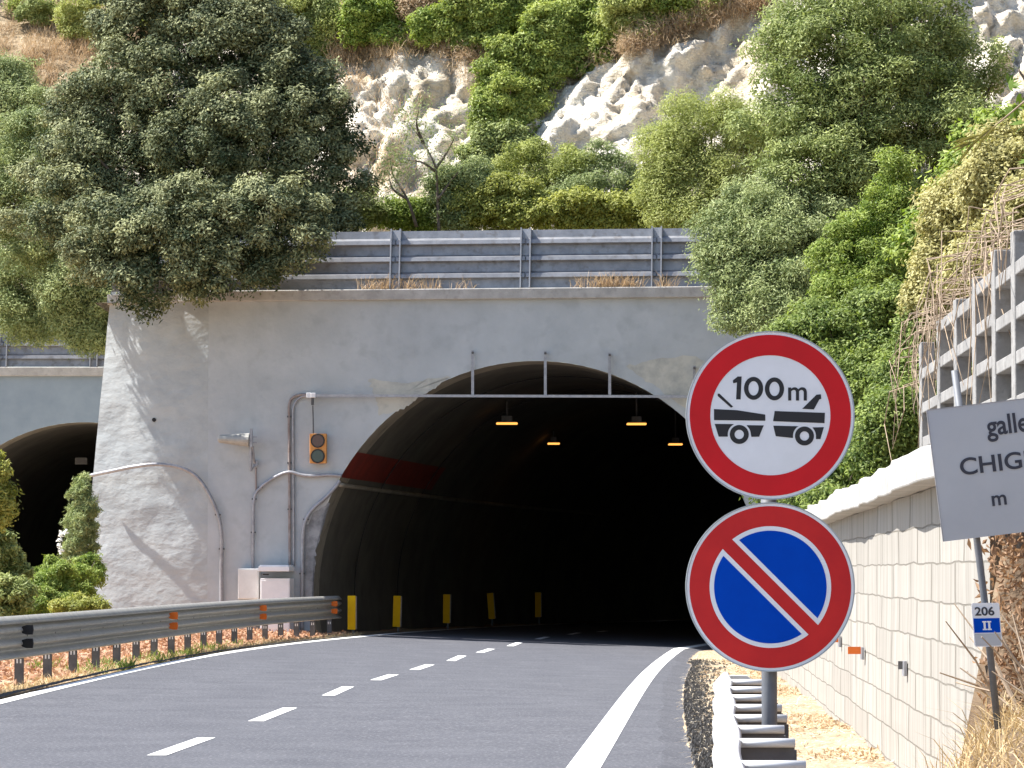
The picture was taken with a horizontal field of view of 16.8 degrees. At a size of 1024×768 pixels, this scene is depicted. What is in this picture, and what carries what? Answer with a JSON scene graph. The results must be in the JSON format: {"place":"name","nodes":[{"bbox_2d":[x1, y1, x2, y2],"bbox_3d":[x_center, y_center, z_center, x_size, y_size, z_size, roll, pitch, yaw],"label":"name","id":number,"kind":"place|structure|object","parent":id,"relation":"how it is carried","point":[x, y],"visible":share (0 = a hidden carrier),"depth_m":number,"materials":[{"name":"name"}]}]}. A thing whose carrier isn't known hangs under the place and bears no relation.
{"place":"outdoors","nodes":[
{"label":"outdoors","id":0,"kind":"place"},
{"bbox_2d":[0,620,711,767],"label":"road","id":1,"kind":"structure","parent":0,"point":[531,701],"depth_m":34.85,"materials":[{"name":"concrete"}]},
{"bbox_2d":[148,737,214,754],"bbox_3d":[-2.526,2.777,26.643,0.144,0.001,2.761,0,-3,3],"label":"lane marking","id":2,"kind":"object","parent":1,"relation":"on","point":[181,746],"visible":1,"depth_m":26.54,"materials":[{"name":"paint"}]},
{"bbox_2d":[249,708,294,720],"bbox_3d":[-2.247,3.113,32.749,0.144,0.004,3.181,0,-3,2],"label":"lane marking","id":3,"kind":"object","parent":1,"relation":"on","point":[267,716],"visible":1,"depth_m":32.63,"materials":[{"name":"paint"}]},
{"bbox_2d":[324,686,351,694],"bbox_3d":[-1.972,3.488,39.469,0.144,0.007,3.124,0,-3,1],"label":"lane marking","id":4,"kind":"object","parent":1,"relation":"on","point":[339,690],"visible":1,"depth_m":39.55,"materials":[{"name":"paint"}]},
{"bbox_2d":[0,620,681,703],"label":"road edge line","id":5,"kind":"object","parent":1,"relation":"on","point":[13,698],"visible":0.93,"depth_m":47.86,"materials":[{"name":"paint"}]},
{"bbox_2d":[371,674,396,679],"bbox_3d":[-1.650,3.807,45.089,0.144,0.010,2.688,0,-3,3],"label":"lane marking","id":6,"kind":"object","parent":1,"relation":"on","point":[385,676],"visible":1,"depth_m":44.97,"materials":[{"name":"paint"}]},
{"bbox_2d":[409,664,431,669],"bbox_3d":[-1.306,4.126,50.616,0.144,0.014,3.190,0,-3,3],"label":"lane marking","id":7,"kind":"object","parent":1,"relation":"on","point":[422,666],"visible":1,"depth_m":50.35,"materials":[{"name":"paint"}]},
{"bbox_2d":[566,643,707,767],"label":"road edge line","id":8,"kind":"object","parent":1,"relation":"on","point":[595,749],"visible":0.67,"depth_m":31.73,"materials":[{"name":"paint"}]},
{"bbox_2d":[0,618,894,767],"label":"ground","id":9,"kind":"structure","parent":0,"point":[814,739],"depth_m":35.48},
{"bbox_2d":[0,449,24,533],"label":"edge tree","id":10,"kind":"object","parent":9,"relation":"on","point":[7,509],"visible":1,"depth_m":59.88,"materials":[{"name":"green plant"}]},
{"bbox_2d":[0,517,44,616],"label":"dark bush","id":11,"kind":"object","parent":9,"relation":"on","point":[18,589],"visible":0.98,"depth_m":60.84,"materials":[{"name":"green plant"}]},
{"bbox_2d":[0,367,103,568],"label":"tunnel portal","id":12,"kind":"object","parent":9,"relation":"on","point":[49,417],"visible":0.11,"depth_m":103.19,"materials":[{"name":"grey concrete"}]},
{"bbox_2d":[0,329,104,366],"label":"barrier fence","id":13,"kind":"object","parent":12,"relation":"on","point":[52,356],"visible":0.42,"depth_m":99.32,"materials":[{"name":"metal"}]},
{"bbox_2d":[23,552,108,614],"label":"fern shrub","id":14,"kind":"object","parent":9,"relation":"on","point":[60,578],"visible":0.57,"depth_m":67.69,"materials":[{"name":"green plant"}]},
{"bbox_2d":[56,470,103,563],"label":"oleander","id":15,"kind":"object","parent":9,"relation":"on","point":[80,525],"visible":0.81,"depth_m":71.65,"materials":[{"name":"green plant"}]},
{"bbox_2d":[47,591,112,612],"bbox_3d":[-7.958,4.301,63.856,1.269,1.041,0.866,0,-3,0],"label":"shrub","id":16,"kind":"object","parent":9,"relation":"on","point":[74,604],"visible":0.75,"depth_m":63.67,"materials":[{"name":"yellow plant"}]},
{"bbox_2d":[11,637,253,673],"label":"weeds","id":17,"kind":"object","parent":9,"relation":"on","point":[132,663],"visible":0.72,"depth_m":50.21,"materials":[{"name":"plant"}]},
{"bbox_2d":[0,596,341,686],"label":"guardrail","id":18,"kind":"object","parent":9,"relation":"on","point":[46,636],"visible":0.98,"depth_m":50.23,"materials":[{"name":"metal"}]},
{"bbox_2d":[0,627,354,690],"bbox_3d":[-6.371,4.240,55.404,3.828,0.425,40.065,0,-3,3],"label":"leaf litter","id":19,"kind":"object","parent":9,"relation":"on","point":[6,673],"visible":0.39,"depth_m":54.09,"materials":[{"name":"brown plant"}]},
{"bbox_2d":[0,631,363,697],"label":"dry grass","id":20,"kind":"structure","parent":9,"relation":"on","point":[11,687],"depth_m":49.49,"materials":[{"name":"plant"}]},
{"bbox_2d":[0,631,400,696],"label":"bitumen edge","id":21,"kind":"object","parent":9,"relation":"on","point":[44,685],"visible":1,"depth_m":45.81,"materials":[{"name":"black asphalt"}]},
{"bbox_2d":[238,568,260,628],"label":"cabinet","id":22,"kind":"object","parent":9,"relation":"on","point":[249,583],"visible":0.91,"depth_m":74.80,"materials":[{"name":"grey metal"}]},
{"bbox_2d":[258,565,294,631],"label":"cabinet","id":23,"kind":"object","parent":9,"relation":"on","point":[270,588],"visible":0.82,"depth_m":74.45,"materials":[{"name":"white metal"}]},
{"bbox_2d":[348,596,356,634],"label":"delineator panel","id":24,"kind":"object","parent":9,"relation":"on","point":[352,613],"visible":0.96,"depth_m":74.03,"materials":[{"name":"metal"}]},
{"bbox_2d":[393,596,401,631],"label":"delineator panel","id":25,"kind":"object","parent":9,"relation":"on","point":[397,608],"visible":1,"depth_m":79.32,"materials":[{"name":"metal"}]},
{"bbox_2d":[86,286,759,633],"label":"tunnel portal","id":26,"kind":"object","parent":9,"relation":"on","point":[603,511],"visible":0.54,"depth_m":75.86,"materials":[{"name":"concrete"}]},
{"bbox_2d":[90,462,224,600],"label":"conduit","id":27,"kind":"object","parent":26,"relation":"attached to","point":[206,489],"visible":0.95,"depth_m":75.18,"materials":[{"name":"metal"}]},
{"bbox_2d":[218,429,257,490],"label":"security camera","id":28,"kind":"object","parent":26,"relation":"attached to","point":[245,439],"visible":1,"depth_m":74.92,"materials":[{"name":"metal"}]},
{"bbox_2d":[251,470,341,567],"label":"conduit","id":29,"kind":"object","parent":26,"relation":"attached to","point":[258,489],"visible":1,"depth_m":75.05,"materials":[{"name":"metal"}]},
{"bbox_2d":[287,393,305,564],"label":"conduit","id":30,"kind":"object","parent":26,"relation":"attached to","point":[289,508],"visible":1,"depth_m":75.07,"materials":[{"name":"metal"}]},
{"bbox_2d":[292,396,305,565],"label":"conduit","id":31,"kind":"object","parent":26,"relation":"attached to","point":[293,504],"visible":1,"depth_m":75.05,"materials":[{"name":"metal"}]},
{"bbox_2d":[299,480,340,629],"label":"conduit","id":32,"kind":"object","parent":26,"relation":"attached to","point":[319,502],"visible":0.94,"depth_m":74.93,"materials":[{"name":"metal"}]},
{"bbox_2d":[112,226,781,291],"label":"barrier fence","id":33,"kind":"object","parent":26,"relation":"on","point":[525,258],"visible":0.51,"depth_m":75.15,"materials":[{"name":"metal"}]},
{"bbox_2d":[316,350,695,397],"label":"cable bar","id":34,"kind":"object","parent":26,"relation":"attached to","point":[545,395],"visible":0.91,"depth_m":74.52,"materials":[{"name":"metal"}]},
{"bbox_2d":[306,393,315,404],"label":"junction box","id":35,"kind":"object","parent":34,"relation":"attached to","point":[312,396],"visible":1,"depth_m":74.98,"materials":[{"name":"metal"}]},
{"bbox_2d":[310,406,326,463],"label":"traffic light","id":36,"kind":"object","parent":35,"relation":"hanging from","point":[318,448],"visible":1,"depth_m":74.89,"materials":[{"name":"orange"}]},
{"bbox_2d":[496,401,517,424],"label":"tunnel lamp","id":37,"kind":"object","parent":26,"relation":"hanging from","point":[506,420],"visible":1,"depth_m":83.91,"materials":[{"name":"yellow glass"}]},
{"bbox_2d":[347,270,688,288],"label":"dry tufts","id":38,"kind":"object","parent":26,"relation":"on","point":[611,284],"visible":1,"depth_m":74.66,"materials":[{"name":"brown plant"}]},
{"bbox_2d":[548,431,559,444],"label":"tunnel lamp","id":39,"kind":"object","parent":26,"relation":"hanging from","point":[553,441],"visible":1,"depth_m":94.89,"materials":[{"name":"yellow glass"}]},
{"bbox_2d":[627,392,645,424],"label":"tunnel lamp","id":40,"kind":"object","parent":26,"relation":"hanging from","point":[636,419],"visible":0.96,"depth_m":84.41,"materials":[{"name":"yellow glass"}]},
{"bbox_2d":[668,410,682,444],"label":"tunnel lamp","id":41,"kind":"object","parent":26,"relation":"hanging from","point":[675,441],"visible":0.94,"depth_m":94.90,"materials":[{"name":"brown"}]},
{"bbox_2d":[443,594,450,628],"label":"delineator panel","id":42,"kind":"object","parent":9,"relation":"on","point":[447,608],"visible":0.96,"depth_m":86.31,"materials":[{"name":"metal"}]},
{"bbox_2d":[487,593,495,625],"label":"delineator panel","id":43,"kind":"object","parent":9,"relation":"on","point":[491,606],"visible":1,"depth_m":94.80,"materials":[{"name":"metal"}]},
{"bbox_2d":[535,593,541,623],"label":"delineator panel","id":44,"kind":"object","parent":9,"relation":"on","point":[538,605],"visible":0.97,"depth_m":100.79,"materials":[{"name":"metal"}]},
{"bbox_2d":[682,658,730,767],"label":"gravel edge","id":45,"kind":"object","parent":9,"relation":"on","point":[697,741],"visible":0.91,"depth_m":34.58,"materials":[{"name":"gravel"}]},
{"bbox_2d":[712,672,805,767],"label":"guardrail","id":46,"kind":"object","parent":9,"relation":"on","point":[743,736],"visible":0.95,"depth_m":12.53,"materials":[{"name":"concrete"}]},
{"bbox_2d":[685,331,854,724],"bbox_3d":[0.959,1.117,12.902,0.630,2.628,0.093,0,-3,0],"label":"road sign","id":47,"kind":"object","parent":9,"relation":"on","point":[770,581],"visible":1,"depth_m":12.89,"materials":[{"name":"red metal"}]},
{"bbox_2d":[676,651,893,767],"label":"straw litter","id":48,"kind":"object","parent":9,"relation":"on","point":[801,734],"visible":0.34,"depth_m":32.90,"materials":[{"name":"beige plant"}]},
{"bbox_2d":[777,445,1004,767],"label":"retaining wall","id":49,"kind":"structure","parent":9,"relation":"on","point":[915,575],"depth_m":23.68,"materials":[{"name":"concrete"}]},
{"bbox_2d":[848,647,863,659],"bbox_3d":[2.808,2.199,28.380,0.128,0.104,0.140,0,-3,0],"label":"wall reflector","id":50,"kind":"object","parent":49,"relation":"attached to","point":[856,650],"depth_m":28.36,"materials":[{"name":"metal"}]},
{"bbox_2d":[898,661,906,675],"bbox_3d":[2.623,1.914,23.363,0.055,0.100,0.140,0,-3,0],"label":"wall reflector","id":51,"kind":"object","parent":49,"relation":"attached to","point":[902,665],"depth_m":23.33,"materials":[{"name":"metal"}]},
{"bbox_2d":[0,0,1023,311],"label":"hillside","id":52,"kind":"structure","parent":0,"point":[614,102],"depth_m":88.77,"materials":[{"name":"stone"}]},
{"bbox_2d":[0,48,56,170],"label":"olive bush","id":53,"kind":"object","parent":52,"relation":"on","point":[18,86],"visible":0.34,"depth_m":94.84,"materials":[{"name":"green plant"}]},
{"bbox_2d":[0,233,61,351],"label":"olive bush","id":54,"kind":"object","parent":52,"relation":"on","point":[18,308],"visible":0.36,"depth_m":87.21,"materials":[{"name":"green plant"}]},
{"bbox_2d":[10,0,57,27],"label":"dark shrub","id":55,"kind":"object","parent":52,"relation":"on","point":[34,11],"visible":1,"depth_m":117.00,"materials":[{"name":"green plant"}]},
{"bbox_2d":[0,104,87,281],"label":"olive bush","id":56,"kind":"object","parent":52,"relation":"on","point":[31,254],"visible":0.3,"depth_m":83.42,"materials":[{"name":"green plant"}]},
{"bbox_2d":[30,247,111,361],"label":"olive bush","id":57,"kind":"object","parent":52,"relation":"on","point":[78,317],"visible":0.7,"depth_m":82.45,"materials":[{"name":"green plant"}]},
{"bbox_2d":[50,0,102,42],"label":"dry bush","id":58,"kind":"object","parent":52,"relation":"on","point":[71,19],"visible":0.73,"depth_m":115.64,"materials":[{"name":"green plant"}]},
{"bbox_2d":[0,0,382,326],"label":"holm oak","id":59,"kind":"object","parent":52,"relation":"on","point":[174,204],"visible":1,"depth_m":76.77,"materials":[{"name":"green plant"}]},
{"bbox_2d":[268,0,344,59],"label":"yellowish bush","id":60,"kind":"object","parent":52,"relation":"on","point":[300,6],"visible":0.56,"depth_m":92.92,"materials":[{"name":"green plant"}]},
{"bbox_2d":[299,0,341,60],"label":"dark shrub","id":61,"kind":"object","parent":52,"relation":"on","point":[319,5],"visible":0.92,"depth_m":93.04,"materials":[{"name":"green plant"}]},
{"bbox_2d":[1,0,731,59],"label":"undergrowth","id":62,"kind":"object","parent":52,"relation":"on","point":[11,4],"visible":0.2,"depth_m":88.95,"materials":[{"name":"green plant"}]},
{"bbox_2d":[340,186,394,231],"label":"shrub","id":63,"kind":"object","parent":52,"relation":"on","point":[376,209],"visible":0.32,"depth_m":79.98,"materials":[{"name":"green plant"}]},
{"bbox_2d":[334,0,413,51],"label":"round bush","id":64,"kind":"object","parent":52,"relation":"on","point":[371,21],"visible":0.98,"depth_m":92.39,"materials":[{"name":"green plant"}]},
{"bbox_2d":[0,0,772,231],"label":"dry grass","id":65,"kind":"structure","parent":52,"relation":"on","point":[92,53],"depth_m":91.90,"materials":[{"name":"beige plant"}]},
{"bbox_2d":[325,18,489,82],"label":"dry growth","id":66,"kind":"object","parent":52,"relation":"on","point":[417,47],"visible":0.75,"depth_m":92.04,"materials":[{"name":"brown plant"}]},
{"bbox_2d":[373,189,444,230],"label":"shrub","id":67,"kind":"object","parent":52,"relation":"on","point":[403,219],"visible":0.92,"depth_m":79.98,"materials":[{"name":"green plant"}]},
{"bbox_2d":[390,0,440,22],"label":"dry bush","id":68,"kind":"object","parent":52,"relation":"on","point":[407,6],"visible":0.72,"depth_m":92.60,"materials":[{"name":"brown plant"}]},
{"bbox_2d":[360,69,497,230],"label":"bare tree","id":69,"kind":"object","parent":52,"relation":"on","point":[435,168],"visible":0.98,"depth_m":79.55,"materials":[{"name":"green plant"}]},
{"bbox_2d":[403,3,469,48],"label":"ivy mass","id":70,"kind":"object","parent":52,"relation":"on","point":[420,28],"visible":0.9,"depth_m":91.71,"materials":[{"name":"green plant"}]},
{"bbox_2d":[414,153,498,230],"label":"olive shrub","id":71,"kind":"object","parent":52,"relation":"on","point":[448,219],"visible":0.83,"depth_m":79.78,"materials":[{"name":"green plant"}]},
{"bbox_2d":[428,0,512,51],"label":"ivy mass","id":72,"kind":"object","parent":52,"relation":"on","point":[455,12],"visible":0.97,"depth_m":91.20,"materials":[{"name":"green plant"}]},
{"bbox_2d":[452,117,537,176],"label":"ivy cascade","id":73,"kind":"object","parent":52,"relation":"on","point":[494,137],"visible":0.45,"depth_m":87.84,"materials":[{"name":"green plant"}]},
{"bbox_2d":[441,168,557,229],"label":"creeper","id":74,"kind":"object","parent":52,"relation":"on","point":[502,202],"visible":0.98,"depth_m":79.32,"materials":[{"name":"green plant"}]},
{"bbox_2d":[461,68,542,138],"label":"ivy cascade","id":75,"kind":"object","parent":52,"relation":"on","point":[495,102],"visible":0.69,"depth_m":88.64,"materials":[{"name":"green plant"}]},
{"bbox_2d":[458,0,555,55],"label":"ivy mass","id":76,"kind":"object","parent":52,"relation":"on","point":[511,9],"visible":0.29,"depth_m":90.96,"materials":[{"name":"green plant"}]},
{"bbox_2d":[466,30,574,119],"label":"ivy cascade","id":77,"kind":"object","parent":52,"relation":"on","point":[511,53],"visible":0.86,"depth_m":89.47,"materials":[{"name":"green plant"}]},
{"bbox_2d":[488,135,606,229],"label":"olive shrub","id":78,"kind":"object","parent":52,"relation":"on","point":[532,154],"visible":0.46,"depth_m":81.79,"materials":[{"name":"green plant"}]},
{"bbox_2d":[515,0,624,80],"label":"ivy mass","id":79,"kind":"object","parent":52,"relation":"on","point":[561,21],"visible":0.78,"depth_m":89.88,"materials":[{"name":"green plant"}]},
{"bbox_2d":[523,184,638,229],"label":"creeper","id":80,"kind":"object","parent":52,"relation":"on","point":[580,207],"visible":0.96,"depth_m":79.06,"materials":[{"name":"green plant"}]},
{"bbox_2d":[579,2,607,48],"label":"ivy mass","id":81,"kind":"object","parent":52,"relation":"on","point":[594,31],"visible":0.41,"depth_m":90.27,"materials":[{"name":"green plant"}]},
{"bbox_2d":[544,136,644,228],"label":"olive shrub","id":82,"kind":"object","parent":52,"relation":"on","point":[599,179],"visible":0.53,"depth_m":81.42,"materials":[{"name":"green plant"}]},
{"bbox_2d":[591,0,676,37],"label":"ivy mass","id":83,"kind":"object","parent":52,"relation":"on","point":[621,12],"visible":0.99,"depth_m":88.98,"materials":[{"name":"green plant"}]},
{"bbox_2d":[610,179,675,228],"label":"creeper","id":84,"kind":"object","parent":52,"relation":"on","point":[638,218],"visible":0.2,"depth_m":79.20,"materials":[{"name":"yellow plant"}]},
{"bbox_2d":[530,0,772,83],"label":"dry growth","id":85,"kind":"object","parent":52,"relation":"on","point":[671,34],"visible":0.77,"depth_m":88.83,"materials":[{"name":"brown plant"}]},
{"bbox_2d":[647,0,721,14],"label":"ivy mass","id":86,"kind":"object","parent":52,"relation":"on","point":[680,4],"visible":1,"depth_m":88.88,"materials":[{"name":"green plant"}]},
{"bbox_2d":[623,81,775,228],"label":"broom bush","id":87,"kind":"object","parent":52,"relation":"on","point":[676,157],"visible":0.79,"depth_m":77.47,"materials":[{"name":"green plant"}]},
{"bbox_2d":[961,350,1023,767],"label":"embankment","id":88,"kind":"structure","parent":0,"point":[976,700],"depth_m":17.27,"materials":[{"name":"soil"}]},
{"bbox_2d":[681,163,867,337],"bbox_3d":[4.984,-1.929,64.612,3.756,4.595,3.296,0,-3,0],"label":"olive tree","id":89,"kind":"object","parent":88,"relation":"on","point":[769,232],"visible":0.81,"depth_m":64.21,"materials":[{"name":"green plant"}]},
{"bbox_2d":[739,397,918,509],"bbox_3d":[3.773,1.042,41.550,1.512,1.631,4.214,0,-3,-8],"label":"mixed shrub","id":90,"kind":"object","parent":88,"relation":"on","point":[859,460],"visible":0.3,"depth_m":39.78,"materials":[{"name":"green plant"}]},
{"bbox_2d":[754,273,910,430],"bbox_3d":[4.632,-0.005,46.611,2.573,2.994,2.263,-3,-4,39],"label":"mixed shrub","id":91,"kind":"object","parent":88,"relation":"on","point":[847,338],"visible":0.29,"depth_m":46.33,"materials":[{"name":"green plant"}]},
{"bbox_2d":[799,448,917,507],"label":"undergrowth","id":92,"kind":"object","parent":88,"relation":"on","point":[835,487],"visible":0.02,"depth_m":39.16,"materials":[{"name":"green plant"}]},
{"bbox_2d":[802,143,925,312],"bbox_3d":[5.399,-1.718,51.663,1.884,3.860,2.529,-3,-4,42],"label":"conical shrub","id":93,"kind":"object","parent":88,"relation":"on","point":[852,256],"visible":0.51,"depth_m":51.53,"materials":[{"name":"green plant"}]},
{"bbox_2d":[717,0,1020,231],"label":"tall tree","id":94,"kind":"object","parent":88,"relation":"on","point":[903,66],"visible":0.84,"depth_m":66.06,"materials":[{"name":"green plant"}]},
{"bbox_2d":[853,304,941,452],"bbox_3d":[4.645,0.130,40.536,1.276,2.189,2.127,-1,-3,13],"label":"mixed shrub","id":95,"kind":"object","parent":88,"relation":"on","point":[879,393],"visible":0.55,"depth_m":40.12,"materials":[{"name":"green plant"}]},
{"bbox_2d":[881,100,1023,273],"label":"green vine","id":96,"kind":"object","parent":88,"relation":"on","point":[899,249],"visible":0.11,"depth_m":44.95,"materials":[{"name":"green plant"}]},
{"bbox_2d":[882,685,1023,767],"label":"dry grass","id":97,"kind":"structure","parent":88,"relation":"on","point":[980,744],"depth_m":16.06,"materials":[{"name":"plant"}]},
{"bbox_2d":[884,167,1023,721],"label":"dead stalks","id":98,"kind":"object","parent":88,"relation":"on","point":[965,276],"visible":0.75,"depth_m":29.99,"materials":[{"name":"beige plant"}]},
{"bbox_2d":[894,109,1023,323],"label":"vine","id":99,"kind":"object","parent":88,"relation":"on","point":[976,180],"visible":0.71,"depth_m":40.18,"materials":[{"name":"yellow plant"}]},
{"bbox_2d":[919,230,1023,447],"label":"crib wall","id":100,"kind":"structure","parent":88,"relation":"on","point":[1006,365],"depth_m":29.45,"materials":[{"name":"concrete"}]},
{"bbox_2d":[926,370,1023,728],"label":"tunnel name sign","id":101,"kind":"object","parent":88,"relation":"on","point":[977,451],"visible":1,"depth_m":16.00,"materials":[{"name":"metal"}]},
{"bbox_2d":[950,101,1023,166],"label":"reed","id":102,"kind":"object","parent":88,"relation":"on","point":[963,139],"visible":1,"depth_m":38.02,"materials":[{"name":"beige plant"}]},
{"bbox_2d":[967,532,1023,729],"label":"leaf litter","id":103,"kind":"object","parent":88,"relation":"on","point":[1008,552],"visible":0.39,"depth_m":17.13,"materials":[{"name":"brown plant"}]},
{"bbox_2d":[1000,69,1023,164],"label":"fig tree","id":104,"kind":"object","parent":88,"relation":"on","point":[1012,83],"visible":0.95,"depth_m":39.34,"materials":[{"name":"green plant"}]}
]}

